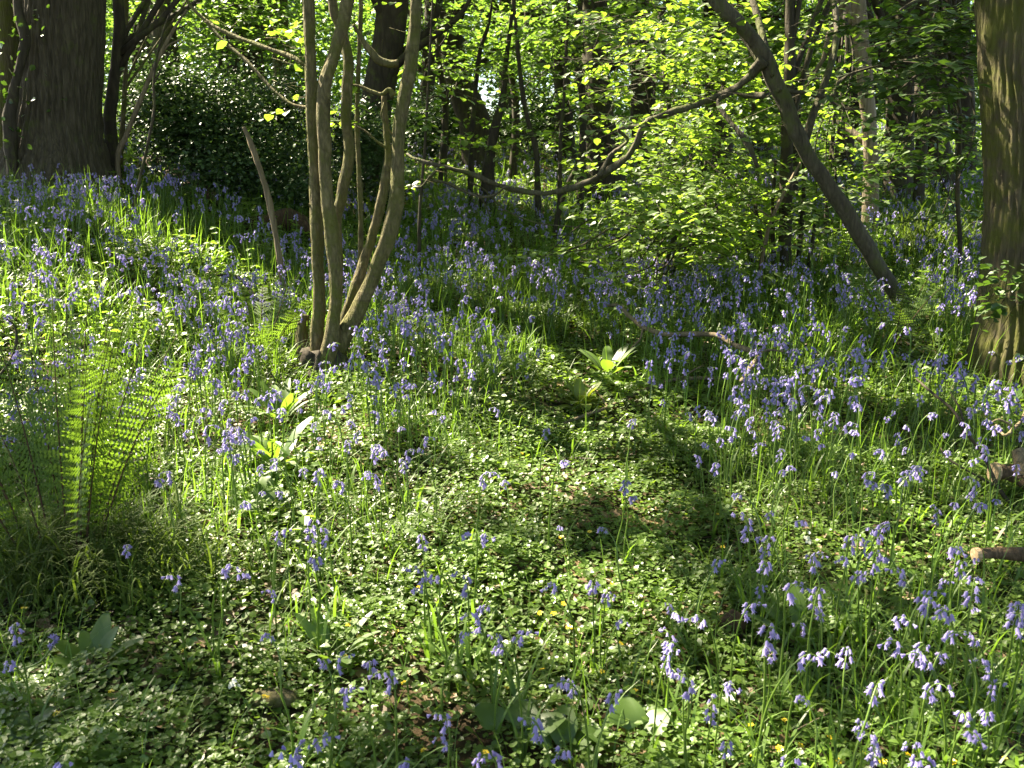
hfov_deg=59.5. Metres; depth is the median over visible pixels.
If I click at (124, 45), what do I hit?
slender tree
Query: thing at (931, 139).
shaded tree
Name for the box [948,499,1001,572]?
bluebell
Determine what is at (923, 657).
bluebell
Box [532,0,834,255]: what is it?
hazel shrub
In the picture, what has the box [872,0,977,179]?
shaded tree
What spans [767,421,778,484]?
bluebell
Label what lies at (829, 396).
bluebell
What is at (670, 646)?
bluebell
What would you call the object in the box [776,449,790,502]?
bluebell
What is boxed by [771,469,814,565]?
bluebell
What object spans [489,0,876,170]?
woodland tree
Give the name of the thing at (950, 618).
bluebell
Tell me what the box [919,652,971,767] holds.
bluebell
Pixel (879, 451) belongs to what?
bluebell
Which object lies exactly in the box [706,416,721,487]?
bluebell
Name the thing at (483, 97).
sky
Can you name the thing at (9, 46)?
mossy tree
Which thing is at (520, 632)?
bluebell
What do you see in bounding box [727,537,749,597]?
bluebell
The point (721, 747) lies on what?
bluebell
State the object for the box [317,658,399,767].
bluebell
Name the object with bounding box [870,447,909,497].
bluebell
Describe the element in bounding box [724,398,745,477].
bluebell
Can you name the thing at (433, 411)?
bluebell
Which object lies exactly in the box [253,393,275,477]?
bluebell
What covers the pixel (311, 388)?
bluebell
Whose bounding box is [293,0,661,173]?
woodland tree
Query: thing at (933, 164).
young tree
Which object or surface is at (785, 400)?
bluebell
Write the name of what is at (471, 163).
sapling
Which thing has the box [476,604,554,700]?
bluebell
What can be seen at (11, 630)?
bluebell
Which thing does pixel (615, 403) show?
fallen branch
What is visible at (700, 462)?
bluebell
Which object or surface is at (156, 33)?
woodland tree
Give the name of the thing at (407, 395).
bluebell
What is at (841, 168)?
hazel shrub
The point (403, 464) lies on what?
bluebell
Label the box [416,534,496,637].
bluebell
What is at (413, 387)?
bluebell
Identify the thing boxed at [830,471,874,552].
bluebell
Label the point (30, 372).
bluebell
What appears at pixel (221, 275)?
fallen branch
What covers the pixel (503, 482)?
bluebell
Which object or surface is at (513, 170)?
young tree
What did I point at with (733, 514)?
bluebell
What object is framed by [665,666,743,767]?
bluebell
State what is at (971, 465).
bluebell
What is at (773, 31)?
young tree
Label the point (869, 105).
pale trunk tree
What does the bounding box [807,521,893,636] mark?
bluebell
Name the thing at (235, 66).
woodland tree
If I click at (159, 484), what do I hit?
bluebell
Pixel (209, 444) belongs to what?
bluebell
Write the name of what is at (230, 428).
bluebell
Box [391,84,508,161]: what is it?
holly bush
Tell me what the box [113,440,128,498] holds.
bluebell
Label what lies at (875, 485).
bluebell
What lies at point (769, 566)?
bluebell
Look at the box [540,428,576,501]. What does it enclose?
bluebell
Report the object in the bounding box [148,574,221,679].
bluebell
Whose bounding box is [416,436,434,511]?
bluebell
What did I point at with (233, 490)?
bluebell
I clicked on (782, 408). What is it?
bluebell
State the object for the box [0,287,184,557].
fern clump
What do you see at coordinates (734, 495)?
bluebell
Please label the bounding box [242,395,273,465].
bluebell
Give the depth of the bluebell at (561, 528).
2.98 m
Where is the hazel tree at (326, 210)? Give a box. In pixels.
[184,0,451,384]
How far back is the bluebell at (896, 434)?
3.40 m
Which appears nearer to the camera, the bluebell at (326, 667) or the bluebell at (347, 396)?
the bluebell at (326, 667)
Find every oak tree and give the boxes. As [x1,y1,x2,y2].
[0,0,129,203]
[964,0,1023,394]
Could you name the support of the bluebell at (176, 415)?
on the ground at (420, 722)
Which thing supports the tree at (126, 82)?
on the ground at (420, 722)
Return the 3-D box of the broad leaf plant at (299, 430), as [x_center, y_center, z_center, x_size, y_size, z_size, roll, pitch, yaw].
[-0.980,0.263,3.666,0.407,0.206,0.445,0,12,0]
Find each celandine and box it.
[261,694,268,717]
[776,745,783,762]
[792,742,803,767]
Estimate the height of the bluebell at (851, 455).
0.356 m
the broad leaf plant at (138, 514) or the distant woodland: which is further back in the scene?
the distant woodland
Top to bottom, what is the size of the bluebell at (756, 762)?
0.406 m
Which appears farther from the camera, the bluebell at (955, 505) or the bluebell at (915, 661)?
the bluebell at (955, 505)
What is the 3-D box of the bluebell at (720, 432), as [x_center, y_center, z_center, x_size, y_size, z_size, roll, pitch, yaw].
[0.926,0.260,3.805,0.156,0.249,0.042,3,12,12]
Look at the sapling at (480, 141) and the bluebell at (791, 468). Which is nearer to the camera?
the bluebell at (791, 468)
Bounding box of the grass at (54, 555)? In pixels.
[0,191,983,623]
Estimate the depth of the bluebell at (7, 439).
3.20 m
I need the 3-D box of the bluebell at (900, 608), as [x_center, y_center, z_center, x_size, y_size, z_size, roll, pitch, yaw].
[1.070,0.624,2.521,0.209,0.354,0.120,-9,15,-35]
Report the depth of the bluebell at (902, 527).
3.04 m
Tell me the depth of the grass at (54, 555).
2.81 m
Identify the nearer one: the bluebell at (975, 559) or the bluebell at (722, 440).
the bluebell at (975, 559)
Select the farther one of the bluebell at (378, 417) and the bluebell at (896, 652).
the bluebell at (378, 417)
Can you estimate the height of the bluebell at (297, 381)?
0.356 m
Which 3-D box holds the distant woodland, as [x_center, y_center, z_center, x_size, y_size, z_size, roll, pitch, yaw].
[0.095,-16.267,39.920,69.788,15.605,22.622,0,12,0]
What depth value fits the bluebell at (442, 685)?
2.27 m
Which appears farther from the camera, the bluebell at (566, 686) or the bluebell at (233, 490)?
the bluebell at (233, 490)
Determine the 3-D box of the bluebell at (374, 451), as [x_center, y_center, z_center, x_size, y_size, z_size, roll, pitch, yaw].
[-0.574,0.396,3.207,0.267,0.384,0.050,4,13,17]
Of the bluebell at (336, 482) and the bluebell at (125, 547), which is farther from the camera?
the bluebell at (336, 482)
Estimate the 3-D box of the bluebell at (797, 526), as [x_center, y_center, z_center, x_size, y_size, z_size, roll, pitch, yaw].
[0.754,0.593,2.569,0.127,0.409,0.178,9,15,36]
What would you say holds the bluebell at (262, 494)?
on the ground at (420, 722)
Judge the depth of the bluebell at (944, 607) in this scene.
2.33 m
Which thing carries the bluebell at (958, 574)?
on the ground at (420, 722)
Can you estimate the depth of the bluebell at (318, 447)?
3.34 m
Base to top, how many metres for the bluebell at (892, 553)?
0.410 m
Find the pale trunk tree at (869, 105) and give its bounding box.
[676,0,901,238]
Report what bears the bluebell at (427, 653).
on the ground at (420, 722)
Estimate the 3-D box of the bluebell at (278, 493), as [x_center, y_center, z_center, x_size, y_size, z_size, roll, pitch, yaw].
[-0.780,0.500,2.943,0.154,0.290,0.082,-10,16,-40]
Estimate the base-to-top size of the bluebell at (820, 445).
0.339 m
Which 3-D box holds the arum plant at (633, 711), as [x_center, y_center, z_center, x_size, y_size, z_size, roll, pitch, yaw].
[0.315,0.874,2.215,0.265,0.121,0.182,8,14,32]
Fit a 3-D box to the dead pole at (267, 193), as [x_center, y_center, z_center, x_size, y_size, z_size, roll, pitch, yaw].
[-1.589,-0.963,5.827,0.249,1.376,0.055,0,12,0]
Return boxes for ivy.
[964,256,1023,398]
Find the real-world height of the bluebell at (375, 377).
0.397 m
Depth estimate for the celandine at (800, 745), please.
2.15 m
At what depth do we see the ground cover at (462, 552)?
2.97 m
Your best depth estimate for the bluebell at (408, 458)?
3.26 m
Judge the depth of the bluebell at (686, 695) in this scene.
2.01 m
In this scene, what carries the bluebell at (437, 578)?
on the ground at (420, 722)
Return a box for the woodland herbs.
[0,130,1020,588]
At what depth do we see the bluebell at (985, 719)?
1.88 m
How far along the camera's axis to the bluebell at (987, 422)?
3.40 m
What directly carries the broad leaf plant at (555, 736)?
on the ground at (420, 722)
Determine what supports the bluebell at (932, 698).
on the ground at (420, 722)
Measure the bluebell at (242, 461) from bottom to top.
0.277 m
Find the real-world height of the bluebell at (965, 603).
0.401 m
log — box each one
[123,155,223,205]
[243,208,310,245]
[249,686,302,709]
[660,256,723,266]
[970,547,1023,561]
[987,462,1023,488]
[1011,447,1023,475]
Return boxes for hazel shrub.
[493,165,799,322]
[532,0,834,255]
[728,0,923,245]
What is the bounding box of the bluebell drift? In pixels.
[0,103,1023,767]
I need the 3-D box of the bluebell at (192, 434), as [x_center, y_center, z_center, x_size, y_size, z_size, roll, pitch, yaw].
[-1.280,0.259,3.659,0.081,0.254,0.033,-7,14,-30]
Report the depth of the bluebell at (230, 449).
3.13 m
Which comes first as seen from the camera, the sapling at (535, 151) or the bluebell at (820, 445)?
the bluebell at (820, 445)
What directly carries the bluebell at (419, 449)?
on the ground at (420, 722)
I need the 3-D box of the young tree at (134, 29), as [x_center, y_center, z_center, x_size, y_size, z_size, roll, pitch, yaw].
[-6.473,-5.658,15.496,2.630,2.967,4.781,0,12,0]
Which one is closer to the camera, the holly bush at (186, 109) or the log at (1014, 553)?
the log at (1014, 553)
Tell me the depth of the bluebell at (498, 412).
3.67 m
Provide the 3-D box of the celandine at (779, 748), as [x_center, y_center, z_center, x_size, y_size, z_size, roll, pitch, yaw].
[0.641,0.911,2.158,0.019,0.086,0.022,-6,13,-25]
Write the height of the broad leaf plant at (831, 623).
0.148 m
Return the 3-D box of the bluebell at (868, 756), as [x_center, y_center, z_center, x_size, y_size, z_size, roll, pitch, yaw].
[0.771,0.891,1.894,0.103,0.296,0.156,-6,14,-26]
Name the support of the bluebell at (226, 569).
on the ground at (420, 722)
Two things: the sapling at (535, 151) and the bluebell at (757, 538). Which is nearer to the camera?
the bluebell at (757, 538)
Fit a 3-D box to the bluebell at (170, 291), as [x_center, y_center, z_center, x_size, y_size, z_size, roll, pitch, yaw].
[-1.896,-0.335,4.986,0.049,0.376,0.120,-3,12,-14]
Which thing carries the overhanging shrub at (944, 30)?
on the ground at (420, 722)
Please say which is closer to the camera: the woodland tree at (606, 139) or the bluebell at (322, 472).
the bluebell at (322, 472)
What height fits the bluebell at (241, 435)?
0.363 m
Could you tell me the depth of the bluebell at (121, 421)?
3.49 m
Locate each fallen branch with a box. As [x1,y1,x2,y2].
[217,274,268,307]
[556,364,734,427]
[607,303,783,382]
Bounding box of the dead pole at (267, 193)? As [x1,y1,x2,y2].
[242,126,290,314]
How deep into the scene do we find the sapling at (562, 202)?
9.28 m
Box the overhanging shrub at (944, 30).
[765,0,991,282]
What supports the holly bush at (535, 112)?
on the ground at (420, 722)
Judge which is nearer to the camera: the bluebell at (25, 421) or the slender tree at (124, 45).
the bluebell at (25, 421)
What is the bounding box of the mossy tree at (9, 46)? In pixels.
[0,0,19,149]
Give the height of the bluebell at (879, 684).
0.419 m
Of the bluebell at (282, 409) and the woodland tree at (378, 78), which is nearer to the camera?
the bluebell at (282, 409)
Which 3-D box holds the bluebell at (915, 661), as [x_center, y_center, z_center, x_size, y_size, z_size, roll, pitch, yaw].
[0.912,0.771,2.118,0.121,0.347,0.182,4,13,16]
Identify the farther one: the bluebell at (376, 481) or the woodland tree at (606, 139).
the woodland tree at (606, 139)
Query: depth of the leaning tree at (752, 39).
5.78 m
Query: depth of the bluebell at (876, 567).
2.46 m
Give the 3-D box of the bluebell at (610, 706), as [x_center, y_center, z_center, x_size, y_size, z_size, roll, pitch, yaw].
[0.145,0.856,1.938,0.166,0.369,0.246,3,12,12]
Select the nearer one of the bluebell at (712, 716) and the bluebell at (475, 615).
the bluebell at (712, 716)
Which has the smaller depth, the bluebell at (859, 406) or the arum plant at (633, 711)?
the arum plant at (633, 711)
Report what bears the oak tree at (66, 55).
on the ground at (420, 722)
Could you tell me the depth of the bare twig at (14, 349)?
4.16 m
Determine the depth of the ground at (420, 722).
3.08 m
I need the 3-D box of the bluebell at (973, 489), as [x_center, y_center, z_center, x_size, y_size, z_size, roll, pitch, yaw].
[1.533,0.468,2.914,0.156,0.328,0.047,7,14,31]
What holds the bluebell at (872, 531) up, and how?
on the ground at (420, 722)
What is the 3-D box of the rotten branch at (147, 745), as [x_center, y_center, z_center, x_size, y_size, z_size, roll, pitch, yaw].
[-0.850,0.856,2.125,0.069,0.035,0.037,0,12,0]
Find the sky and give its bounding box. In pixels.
[105,0,980,122]
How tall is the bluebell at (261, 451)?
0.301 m
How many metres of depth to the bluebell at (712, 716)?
2.02 m
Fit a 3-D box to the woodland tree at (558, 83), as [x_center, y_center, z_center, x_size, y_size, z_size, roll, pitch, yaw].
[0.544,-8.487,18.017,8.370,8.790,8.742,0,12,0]
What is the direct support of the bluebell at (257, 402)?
on the ground at (420, 722)
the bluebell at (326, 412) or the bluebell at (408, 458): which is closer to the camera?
the bluebell at (408, 458)
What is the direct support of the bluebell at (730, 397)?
on the ground at (420, 722)
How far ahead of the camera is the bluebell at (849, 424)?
3.27 m
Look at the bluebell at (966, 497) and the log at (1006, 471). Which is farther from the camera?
the log at (1006, 471)
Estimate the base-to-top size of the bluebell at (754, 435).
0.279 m
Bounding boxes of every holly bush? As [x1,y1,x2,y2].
[102,31,305,219]
[171,13,421,215]
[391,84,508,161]
[456,74,579,155]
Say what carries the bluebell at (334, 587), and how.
on the ground at (420, 722)
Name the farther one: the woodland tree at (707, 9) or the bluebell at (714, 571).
the woodland tree at (707, 9)
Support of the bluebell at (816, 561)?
on the ground at (420, 722)
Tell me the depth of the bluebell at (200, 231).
4.63 m
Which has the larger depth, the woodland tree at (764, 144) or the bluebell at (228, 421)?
the woodland tree at (764, 144)
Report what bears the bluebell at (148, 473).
on the ground at (420, 722)
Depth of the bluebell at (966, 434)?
3.25 m
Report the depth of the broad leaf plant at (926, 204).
9.28 m
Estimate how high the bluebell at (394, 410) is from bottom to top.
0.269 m
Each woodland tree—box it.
[106,0,373,125]
[109,0,368,96]
[129,1,294,75]
[148,0,327,126]
[150,0,627,204]
[266,0,553,104]
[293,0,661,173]
[350,0,661,148]
[409,0,738,167]
[409,0,829,209]
[454,0,824,163]
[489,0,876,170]
[573,0,842,161]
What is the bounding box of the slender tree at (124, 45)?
[103,0,202,184]
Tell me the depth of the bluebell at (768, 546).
2.59 m
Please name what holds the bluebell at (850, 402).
on the ground at (420, 722)
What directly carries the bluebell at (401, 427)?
on the ground at (420, 722)
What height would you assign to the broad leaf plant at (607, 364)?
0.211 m
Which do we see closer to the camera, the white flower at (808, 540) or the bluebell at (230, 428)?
the white flower at (808, 540)
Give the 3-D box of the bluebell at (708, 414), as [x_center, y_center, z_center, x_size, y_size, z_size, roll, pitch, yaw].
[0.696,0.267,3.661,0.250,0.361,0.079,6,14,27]
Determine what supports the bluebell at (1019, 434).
on the ground at (420, 722)
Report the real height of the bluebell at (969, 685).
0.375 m
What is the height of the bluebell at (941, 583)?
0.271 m
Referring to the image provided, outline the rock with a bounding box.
[709,609,746,645]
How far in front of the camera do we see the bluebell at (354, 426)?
3.58 m
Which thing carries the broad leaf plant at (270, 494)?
on the ground at (420, 722)
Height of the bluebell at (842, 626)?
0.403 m
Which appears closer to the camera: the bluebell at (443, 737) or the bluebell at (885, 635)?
the bluebell at (443, 737)
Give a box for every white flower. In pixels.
[228,678,240,705]
[803,531,810,546]
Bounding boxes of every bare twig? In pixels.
[0,318,18,374]
[916,378,1014,510]
[988,411,1023,436]
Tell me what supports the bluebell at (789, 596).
on the ground at (420, 722)
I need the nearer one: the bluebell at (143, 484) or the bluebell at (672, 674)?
the bluebell at (672, 674)
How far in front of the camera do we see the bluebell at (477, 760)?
1.79 m
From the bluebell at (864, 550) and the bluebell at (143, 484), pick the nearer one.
the bluebell at (864, 550)
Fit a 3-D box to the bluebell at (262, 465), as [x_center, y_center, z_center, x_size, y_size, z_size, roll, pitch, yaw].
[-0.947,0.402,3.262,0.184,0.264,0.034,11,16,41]
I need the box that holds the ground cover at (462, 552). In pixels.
[0,106,1023,767]
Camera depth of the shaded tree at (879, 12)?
10.45 m
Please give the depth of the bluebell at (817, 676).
2.37 m
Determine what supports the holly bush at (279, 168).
on the ground at (420, 722)
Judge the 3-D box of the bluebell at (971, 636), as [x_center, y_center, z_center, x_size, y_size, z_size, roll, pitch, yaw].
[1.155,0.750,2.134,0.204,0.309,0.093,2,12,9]
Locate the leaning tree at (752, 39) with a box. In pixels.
[406,0,969,310]
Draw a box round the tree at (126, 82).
[119,0,185,172]
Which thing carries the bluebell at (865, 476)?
on the ground at (420, 722)
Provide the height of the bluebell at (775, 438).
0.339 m
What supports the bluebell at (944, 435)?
on the ground at (420, 722)
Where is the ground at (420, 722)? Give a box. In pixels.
[0,126,1023,767]
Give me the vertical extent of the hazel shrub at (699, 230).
1.175 m
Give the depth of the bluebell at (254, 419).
3.38 m
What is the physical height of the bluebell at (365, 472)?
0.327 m
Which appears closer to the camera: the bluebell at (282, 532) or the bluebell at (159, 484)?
the bluebell at (282, 532)
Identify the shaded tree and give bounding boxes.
[766,0,974,183]
[823,0,973,213]
[839,0,973,197]
[866,0,974,207]
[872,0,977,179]
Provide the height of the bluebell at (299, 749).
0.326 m
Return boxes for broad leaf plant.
[5,185,65,204]
[64,506,157,551]
[69,277,123,313]
[224,474,321,518]
[230,415,320,466]
[231,376,318,422]
[290,604,383,664]
[523,704,600,763]
[574,342,642,374]
[740,579,860,642]
[899,197,945,218]
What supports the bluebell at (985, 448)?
on the ground at (420, 722)
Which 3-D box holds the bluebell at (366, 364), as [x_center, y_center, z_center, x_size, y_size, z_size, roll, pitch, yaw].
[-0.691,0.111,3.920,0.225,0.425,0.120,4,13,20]
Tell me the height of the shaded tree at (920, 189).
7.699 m
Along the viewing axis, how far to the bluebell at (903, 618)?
2.25 m
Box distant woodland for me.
[102,0,979,128]
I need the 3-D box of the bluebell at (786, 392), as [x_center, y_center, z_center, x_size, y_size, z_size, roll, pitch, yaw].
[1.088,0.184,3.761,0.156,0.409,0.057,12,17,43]
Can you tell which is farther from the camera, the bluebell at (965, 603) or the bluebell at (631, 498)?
the bluebell at (631, 498)
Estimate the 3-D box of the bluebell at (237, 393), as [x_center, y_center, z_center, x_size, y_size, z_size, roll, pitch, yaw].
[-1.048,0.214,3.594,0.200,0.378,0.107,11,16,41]
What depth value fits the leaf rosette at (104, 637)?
2.44 m
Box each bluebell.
[0,101,1023,767]
[0,622,30,720]
[0,633,59,672]
[2,660,75,748]
[3,437,16,511]
[19,420,50,481]
[25,368,55,446]
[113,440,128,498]
[117,390,143,474]
[121,544,139,615]
[125,404,148,506]
[140,402,177,478]
[144,437,171,505]
[146,288,156,335]
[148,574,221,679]
[153,479,228,580]
[155,415,172,471]
[156,422,183,482]
[158,471,186,547]
[165,572,250,679]
[166,289,172,342]
[169,413,202,480]
[171,448,223,512]
[173,429,194,502]
[175,383,215,475]
[178,399,229,478]
[179,303,205,349]
[182,563,247,667]
[190,417,205,465]
[190,424,219,511]
[193,418,234,476]
[198,407,229,483]
[200,453,243,529]
[206,427,246,497]
[219,432,249,490]
[221,436,251,519]
[222,430,241,536]
[225,454,246,518]
[230,432,239,522]
[231,391,273,465]
[231,426,251,501]
[235,416,269,496]
[238,491,265,549]
[238,500,275,606]
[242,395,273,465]
[242,436,249,496]
[246,464,263,523]
[248,440,255,498]
[249,395,271,483]
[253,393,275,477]
[257,450,286,521]
[260,633,339,755]
[260,651,354,766]
[261,588,330,662]
[262,490,301,560]
[268,464,307,546]
[270,458,296,521]
[272,518,338,640]
[273,528,330,631]
[274,391,321,461]
[277,407,311,489]
[290,525,339,628]
[291,739,313,766]
[293,379,323,447]
[293,408,332,485]
[295,422,317,476]
[296,445,322,500]
[296,480,353,574]
[298,468,307,526]
[303,382,327,456]
[303,732,339,767]
[307,556,389,669]
[312,374,325,461]
[313,468,372,579]
[317,437,336,489]
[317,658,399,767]
[321,409,359,490]
[325,393,356,456]
[325,447,382,533]
[329,361,371,450]
[329,402,353,494]
[329,685,381,767]
[331,431,362,495]
[336,439,351,505]
[346,420,362,481]
[347,374,386,461]
[352,670,450,767]
[355,473,384,561]
[360,444,404,524]
[362,659,451,767]
[363,395,377,448]
[364,471,407,538]
[367,426,406,498]
[369,411,418,484]
[369,444,406,542]
[373,381,393,453]
[380,383,416,450]
[383,409,400,464]
[399,458,424,529]
[399,565,431,671]
[402,394,422,470]
[402,631,472,729]
[404,449,417,518]
[411,573,467,697]
[411,587,483,690]
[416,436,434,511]
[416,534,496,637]
[417,447,464,518]
[423,415,445,479]
[427,712,450,767]
[428,531,489,642]
[431,409,462,470]
[432,735,456,767]
[435,533,495,626]
[450,571,509,684]
[456,629,538,751]
[460,611,559,731]
[471,756,542,767]
[472,480,512,549]
[476,471,505,567]
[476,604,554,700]
[480,633,543,734]
[489,407,511,483]
[491,646,559,763]
[499,459,570,554]
[521,580,600,681]
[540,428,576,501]
[540,581,622,688]
[543,678,580,767]
[548,677,646,767]
[551,746,575,767]
[552,689,622,767]
[556,525,569,582]
[577,619,629,693]
[578,591,625,668]
[580,495,637,575]
[594,649,680,767]
[597,527,628,628]
[611,611,684,705]
[620,480,634,573]
[625,418,635,491]
[643,641,704,757]
[650,673,696,767]
[655,558,725,674]
[659,627,717,740]
[662,603,705,680]
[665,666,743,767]
[669,410,712,485]
[669,681,741,767]
[670,614,718,720]
[684,740,733,767]
[685,412,705,470]
[692,453,734,524]
[694,623,779,750]
[695,651,823,767]
[701,442,746,533]
[702,438,725,495]
[703,425,736,521]
[703,693,765,767]
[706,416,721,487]
[709,462,722,542]
[712,417,755,486]
[712,648,777,749]
[713,416,737,464]
[723,410,742,486]
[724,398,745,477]
[726,405,749,488]
[726,512,758,630]
[727,395,763,473]
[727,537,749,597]
[727,601,799,724]
[730,580,828,714]
[732,493,764,583]
[735,535,808,645]
[742,648,843,767]
[746,397,797,497]
[749,430,765,491]
[749,442,771,507]
[750,584,800,669]
[753,536,783,613]
[756,510,774,575]
[756,560,823,677]
[758,464,795,554]
[760,519,808,622]
[762,381,788,463]
[762,397,805,476]
[764,383,808,466]
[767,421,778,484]
[769,404,797,479]
[769,406,800,462]
[770,425,788,503]
[770,586,841,719]
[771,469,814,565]
[773,411,796,486]
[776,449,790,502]
[780,385,814,465]
[783,398,824,471]
[784,551,834,626]
[785,436,810,507]
[788,554,840,684]
[788,680,884,767]
[791,443,824,523]
[792,622,827,697]
[794,694,857,767]
[801,570,873,664]
[803,646,853,767]
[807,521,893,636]
[809,540,873,610]
[810,395,830,490]
[810,429,823,495]
[810,533,871,645]
[810,606,877,699]
[811,411,827,478]
[814,550,884,659]
[817,411,839,499]
[819,421,857,510]
[821,393,850,467]
[830,452,875,546]
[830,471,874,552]
[830,483,892,584]
[830,637,902,757]
[834,556,895,647]
[840,395,882,483]
[840,614,936,726]
[842,429,860,522]
[846,479,881,563]
[850,404,896,506]
[850,718,868,767]
[852,574,917,669]
[855,589,945,721]
[857,471,886,558]
[858,733,889,767]
[860,545,975,660]
[864,527,880,582]
[865,747,881,767]
[867,424,915,509]
[867,555,918,660]
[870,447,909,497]
[871,567,947,699]
[873,449,908,538]
[875,578,953,644]
[876,711,972,767]
[878,642,929,767]
[878,741,925,767]
[879,432,900,484]
[887,469,912,585]
[888,412,939,504]
[889,629,978,767]
[892,609,956,731]
[898,469,927,542]
[900,649,1008,767]
[902,465,923,555]
[904,502,958,572]
[904,729,987,767]
[910,680,954,767]
[911,596,999,747]
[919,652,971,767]
[922,679,1006,767]
[926,433,949,495]
[926,575,1022,717]
[927,604,978,694]
[928,560,966,661]
[930,504,954,582]
[931,419,991,492]
[939,611,1023,747]
[942,421,970,514]
[942,450,963,505]
[942,607,979,678]
[947,501,988,627]
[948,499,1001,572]
[949,601,1022,708]
[951,492,977,559]
[952,458,980,527]
[952,557,978,614]
[955,631,1020,737]
[963,425,1021,515]
[964,476,1004,563]
[966,407,992,496]
[969,657,1023,767]
[976,444,1023,546]
[977,709,1019,767]
[1001,431,1023,506]
[1002,601,1023,742]
[1010,464,1023,523]
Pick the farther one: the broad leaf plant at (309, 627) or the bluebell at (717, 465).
the bluebell at (717, 465)
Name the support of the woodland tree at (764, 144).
on the ground at (420, 722)
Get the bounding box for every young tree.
[103,0,215,101]
[129,0,342,92]
[360,0,515,189]
[425,0,621,182]
[477,0,689,219]
[653,0,908,208]
[800,28,982,189]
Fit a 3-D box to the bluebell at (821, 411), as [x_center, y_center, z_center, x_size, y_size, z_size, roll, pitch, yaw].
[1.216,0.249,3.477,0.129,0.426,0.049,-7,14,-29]
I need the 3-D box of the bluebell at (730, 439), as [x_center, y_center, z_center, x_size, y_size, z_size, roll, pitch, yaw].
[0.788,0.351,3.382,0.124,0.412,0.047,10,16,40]
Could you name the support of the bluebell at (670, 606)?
on the ground at (420, 722)
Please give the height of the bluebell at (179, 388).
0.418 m
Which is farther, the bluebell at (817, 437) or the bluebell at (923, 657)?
the bluebell at (817, 437)
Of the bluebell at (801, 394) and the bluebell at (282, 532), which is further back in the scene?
the bluebell at (801, 394)
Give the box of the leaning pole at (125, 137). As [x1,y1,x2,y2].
[115,9,187,188]
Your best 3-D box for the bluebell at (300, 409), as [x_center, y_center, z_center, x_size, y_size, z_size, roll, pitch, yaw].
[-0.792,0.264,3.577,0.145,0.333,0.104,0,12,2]
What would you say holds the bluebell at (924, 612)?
on the ground at (420, 722)
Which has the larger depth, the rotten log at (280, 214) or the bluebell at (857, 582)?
the rotten log at (280, 214)
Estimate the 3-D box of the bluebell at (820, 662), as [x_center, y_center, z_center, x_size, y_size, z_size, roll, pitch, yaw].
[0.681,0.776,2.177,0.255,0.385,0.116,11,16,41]
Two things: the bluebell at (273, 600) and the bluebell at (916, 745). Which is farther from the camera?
the bluebell at (273, 600)
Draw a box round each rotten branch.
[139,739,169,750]
[480,547,536,571]
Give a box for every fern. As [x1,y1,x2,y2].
[204,275,312,364]
[356,288,405,355]
[805,212,875,272]
[847,260,945,350]
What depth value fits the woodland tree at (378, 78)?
10.78 m
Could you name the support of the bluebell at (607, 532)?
on the ground at (420, 722)
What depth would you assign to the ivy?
4.34 m
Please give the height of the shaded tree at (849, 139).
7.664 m
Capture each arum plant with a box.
[475,699,567,761]
[578,694,679,767]
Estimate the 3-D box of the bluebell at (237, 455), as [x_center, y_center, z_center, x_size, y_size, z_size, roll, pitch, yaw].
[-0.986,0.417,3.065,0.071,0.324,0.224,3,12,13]
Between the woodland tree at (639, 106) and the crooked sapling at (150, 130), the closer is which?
the crooked sapling at (150, 130)
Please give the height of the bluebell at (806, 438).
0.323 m
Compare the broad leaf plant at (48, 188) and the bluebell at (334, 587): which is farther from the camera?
the broad leaf plant at (48, 188)
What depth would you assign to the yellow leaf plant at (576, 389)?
4.70 m
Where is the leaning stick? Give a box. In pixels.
[750,162,800,286]
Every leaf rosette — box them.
[0,706,74,759]
[42,610,151,676]
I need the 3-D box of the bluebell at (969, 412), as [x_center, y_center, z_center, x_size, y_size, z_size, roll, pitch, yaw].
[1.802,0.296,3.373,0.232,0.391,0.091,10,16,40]
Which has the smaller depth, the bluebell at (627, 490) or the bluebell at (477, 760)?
the bluebell at (477, 760)
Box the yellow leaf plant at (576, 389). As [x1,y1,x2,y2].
[547,376,611,415]
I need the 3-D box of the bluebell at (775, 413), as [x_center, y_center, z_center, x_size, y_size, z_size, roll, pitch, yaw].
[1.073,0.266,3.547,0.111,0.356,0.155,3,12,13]
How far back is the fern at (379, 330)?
5.25 m
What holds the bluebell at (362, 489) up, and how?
on the ground at (420, 722)
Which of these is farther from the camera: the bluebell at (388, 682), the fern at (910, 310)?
the fern at (910, 310)
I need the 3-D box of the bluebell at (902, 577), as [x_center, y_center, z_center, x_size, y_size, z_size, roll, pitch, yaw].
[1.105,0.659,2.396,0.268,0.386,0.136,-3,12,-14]
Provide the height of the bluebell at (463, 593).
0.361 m
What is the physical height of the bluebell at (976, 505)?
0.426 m
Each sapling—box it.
[129,8,182,221]
[365,0,511,278]
[431,0,537,212]
[456,0,563,215]
[470,0,601,228]
[493,0,623,226]
[528,105,667,242]
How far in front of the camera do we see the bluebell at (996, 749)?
2.05 m
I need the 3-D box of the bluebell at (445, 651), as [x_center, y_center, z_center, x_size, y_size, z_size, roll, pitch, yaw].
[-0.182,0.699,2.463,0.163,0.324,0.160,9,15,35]
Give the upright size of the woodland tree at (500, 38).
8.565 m
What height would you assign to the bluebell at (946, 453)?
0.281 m
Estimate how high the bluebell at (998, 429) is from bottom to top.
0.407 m

